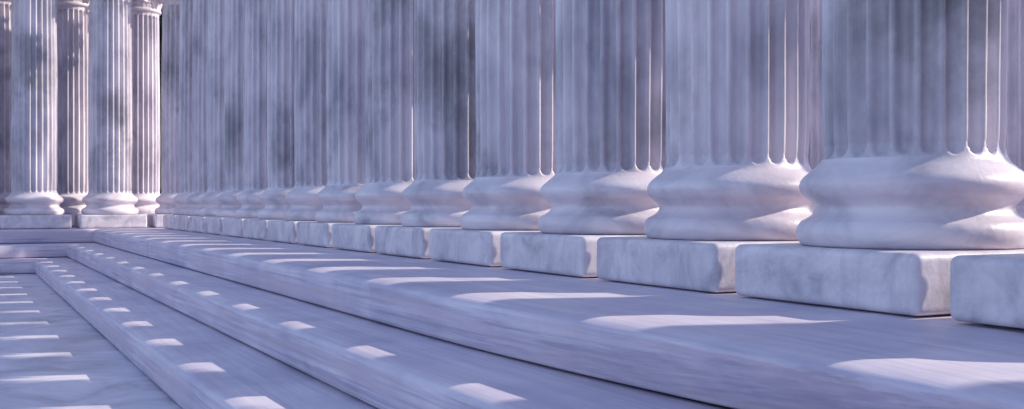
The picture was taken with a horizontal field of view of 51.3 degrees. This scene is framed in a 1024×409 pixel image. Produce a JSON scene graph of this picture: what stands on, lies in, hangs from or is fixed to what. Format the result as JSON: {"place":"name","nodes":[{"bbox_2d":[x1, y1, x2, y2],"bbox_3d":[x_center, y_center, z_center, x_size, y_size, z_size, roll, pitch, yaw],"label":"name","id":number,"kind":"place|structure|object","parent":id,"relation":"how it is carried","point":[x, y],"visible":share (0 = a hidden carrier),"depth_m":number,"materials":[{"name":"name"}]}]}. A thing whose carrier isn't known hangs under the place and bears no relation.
{"place":"outdoors","nodes":[
{"label":"outdoors","id":0,"kind":"place"},
{"bbox_2d":[0,0,11,214],"bbox_3d":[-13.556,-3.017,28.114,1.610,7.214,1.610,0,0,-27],"label":"fluted column","id":1,"kind":"structure","parent":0,"point":[5,84],"depth_m":27.80,"materials":[{"name":"stone"}]},
{"bbox_2d":[57,0,88,226],"bbox_3d":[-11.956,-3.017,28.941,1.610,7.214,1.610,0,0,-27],"label":"fluted column","id":2,"kind":"structure","parent":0,"point":[72,40],"depth_m":28.49,"materials":[{"name":"stone"}]},
{"bbox_2d":[0,273,182,408],"bbox_3d":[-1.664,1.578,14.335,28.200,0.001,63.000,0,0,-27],"label":"courtyard floor","id":3,"kind":"structure","parent":0,"point":[57,351],"depth_m":10.72,"materials":[{"name":"stone"}]},
{"bbox_2d":[131,0,161,214],"bbox_3d":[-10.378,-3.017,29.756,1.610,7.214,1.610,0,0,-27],"label":"fluted column","id":4,"kind":"structure","parent":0,"point":[145,14],"depth_m":29.36,"materials":[{"name":"stone"}]},
{"bbox_2d":[808,0,823,169],"bbox_3d":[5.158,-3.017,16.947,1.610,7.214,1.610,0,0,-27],"label":"fluted column","id":5,"kind":"structure","parent":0,"point":[816,152],"depth_m":16.69,"materials":[{"name":"stone"}]},
{"bbox_2d":[1005,0,1023,217],"bbox_3d":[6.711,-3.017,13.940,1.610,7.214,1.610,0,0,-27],"label":"fluted column","id":6,"kind":"structure","parent":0,"point":[1014,145],"depth_m":13.57,"materials":[{"name":"stone"}]},
{"label":"ground","id":7,"kind":"structure","parent":0,"visible":0},
{"bbox_2d":[159,9,161,194],"bbox_3d":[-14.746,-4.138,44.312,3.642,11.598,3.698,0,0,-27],"label":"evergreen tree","id":8,"kind":"object","parent":7,"relation":"on","point":[160,40],"visible":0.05,"depth_m":43.81,"materials":[{"name":"plant"}]},
{"bbox_2d":[0,257,378,408],"bbox_3d":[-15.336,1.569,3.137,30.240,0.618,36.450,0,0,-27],"label":"step","id":9,"kind":"object","parent":7,"relation":"on","point":[183,360],"visible":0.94,"depth_m":9.35,"materials":[{"name":"stone"}]},
{"bbox_2d":[0,242,733,408],"bbox_3d":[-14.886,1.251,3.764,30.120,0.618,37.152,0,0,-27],"label":"step","id":10,"kind":"object","parent":9,"relation":"on","point":[379,365],"visible":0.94,"depth_m":7.21,"materials":[{"name":"stone"}]},
{"bbox_2d":[0,226,1023,408],"bbox_3d":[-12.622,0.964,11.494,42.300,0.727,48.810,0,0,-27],"label":"landing","id":11,"kind":"object","parent":10,"relation":"on","point":[734,350],"visible":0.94,"depth_m":5.72,"materials":[{"name":"stone"}]},
{"bbox_2d":[0,0,71,228],"bbox_3d":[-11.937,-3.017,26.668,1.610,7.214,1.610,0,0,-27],"label":"fluted column","id":12,"kind":"structure","parent":11,"relation":"on","point":[34,199],"depth_m":26.23,"materials":[{"name":"stone"}]},
{"bbox_2d":[74,0,146,227],"bbox_3d":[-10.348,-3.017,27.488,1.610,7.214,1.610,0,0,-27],"label":"fluted column","id":13,"kind":"structure","parent":11,"relation":"on","point":[109,199],"depth_m":27.05,"materials":[{"name":"stone"}]},
{"bbox_2d":[147,0,179,227],"bbox_3d":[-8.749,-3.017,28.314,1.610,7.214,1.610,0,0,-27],"label":"fluted column","id":14,"kind":"structure","parent":11,"relation":"on","point":[170,104],"depth_m":27.85,"materials":[{"name":"stone"}]},
{"bbox_2d":[163,0,192,228],"bbox_3d":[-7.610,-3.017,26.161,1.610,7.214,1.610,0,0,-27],"label":"fluted column","id":15,"kind":"structure","parent":11,"relation":"on","point":[185,105],"depth_m":25.73,"materials":[{"name":"stone"}]},
{"bbox_2d":[175,0,207,230],"bbox_3d":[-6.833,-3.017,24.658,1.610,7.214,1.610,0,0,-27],"label":"fluted column","id":16,"kind":"structure","parent":11,"relation":"on","point":[199,97],"depth_m":24.23,"materials":[{"name":"stone"}]},
{"bbox_2d":[189,0,224,232],"bbox_3d":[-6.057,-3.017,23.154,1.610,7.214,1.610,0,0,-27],"label":"fluted column","id":17,"kind":"structure","parent":11,"relation":"on","point":[215,108],"depth_m":22.72,"materials":[{"name":"stone"}]},
{"bbox_2d":[205,0,244,234],"bbox_3d":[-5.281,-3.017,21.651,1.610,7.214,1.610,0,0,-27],"label":"fluted column","id":18,"kind":"structure","parent":11,"relation":"on","point":[234,102],"depth_m":21.21,"materials":[{"name":"stone"}]},
{"bbox_2d":[222,0,267,236],"bbox_3d":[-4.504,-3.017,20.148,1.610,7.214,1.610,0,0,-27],"label":"fluted column","id":19,"kind":"structure","parent":11,"relation":"on","point":[255,120],"depth_m":19.70,"materials":[{"name":"stone"}]},
{"bbox_2d":[243,0,294,239],"bbox_3d":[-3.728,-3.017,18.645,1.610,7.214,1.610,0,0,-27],"label":"fluted column","id":20,"kind":"structure","parent":11,"relation":"on","point":[280,98],"depth_m":18.19,"materials":[{"name":"stone"}]},
{"bbox_2d":[268,0,326,242],"bbox_3d":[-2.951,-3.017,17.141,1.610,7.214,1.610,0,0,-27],"label":"fluted column","id":21,"kind":"structure","parent":11,"relation":"on","point":[310,109],"depth_m":16.68,"materials":[{"name":"stone"}]},
{"bbox_2d":[297,0,366,246],"bbox_3d":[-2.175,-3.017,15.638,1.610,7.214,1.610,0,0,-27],"label":"fluted column","id":22,"kind":"structure","parent":11,"relation":"on","point":[346,102],"depth_m":15.17,"materials":[{"name":"stone"}]},
{"bbox_2d":[332,0,414,251],"bbox_3d":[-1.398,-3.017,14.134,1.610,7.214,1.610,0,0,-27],"label":"fluted column","id":23,"kind":"structure","parent":11,"relation":"on","point":[389,90],"depth_m":13.66,"materials":[{"name":"stone"}]},
{"bbox_2d":[375,0,476,257],"bbox_3d":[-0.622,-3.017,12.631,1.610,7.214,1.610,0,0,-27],"label":"fluted column","id":24,"kind":"structure","parent":11,"relation":"on","point":[444,108],"depth_m":12.16,"materials":[{"name":"stone"}]},
{"bbox_2d":[429,0,556,265],"bbox_3d":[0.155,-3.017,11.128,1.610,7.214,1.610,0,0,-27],"label":"fluted column","id":25,"kind":"structure","parent":11,"relation":"on","point":[515,69],"depth_m":10.66,"materials":[{"name":"stone"}]},
{"bbox_2d":[500,0,666,276],"bbox_3d":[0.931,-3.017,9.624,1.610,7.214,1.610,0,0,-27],"label":"fluted column","id":26,"kind":"structure","parent":11,"relation":"on","point":[610,119],"depth_m":9.16,"materials":[{"name":"stone"}]},
{"bbox_2d":[597,0,814,292],"bbox_3d":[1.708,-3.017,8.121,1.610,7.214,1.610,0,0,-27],"label":"fluted column","id":27,"kind":"structure","parent":11,"relation":"on","point":[723,185],"depth_m":7.66,"materials":[{"name":"stone"}]},
{"bbox_2d":[735,0,1023,315],"bbox_3d":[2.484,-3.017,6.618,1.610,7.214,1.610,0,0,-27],"label":"fluted column","id":28,"kind":"structure","parent":11,"relation":"on","point":[911,185],"depth_m":6.15,"materials":[{"name":"stone"}]},
{"bbox_2d":[950,253,1023,328],"bbox_3d":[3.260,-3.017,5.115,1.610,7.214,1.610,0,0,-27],"label":"fluted column","id":29,"kind":"structure","parent":11,"relation":"on","point":[988,289],"depth_m":5.20,"materials":[{"name":"stone"}]}
]}

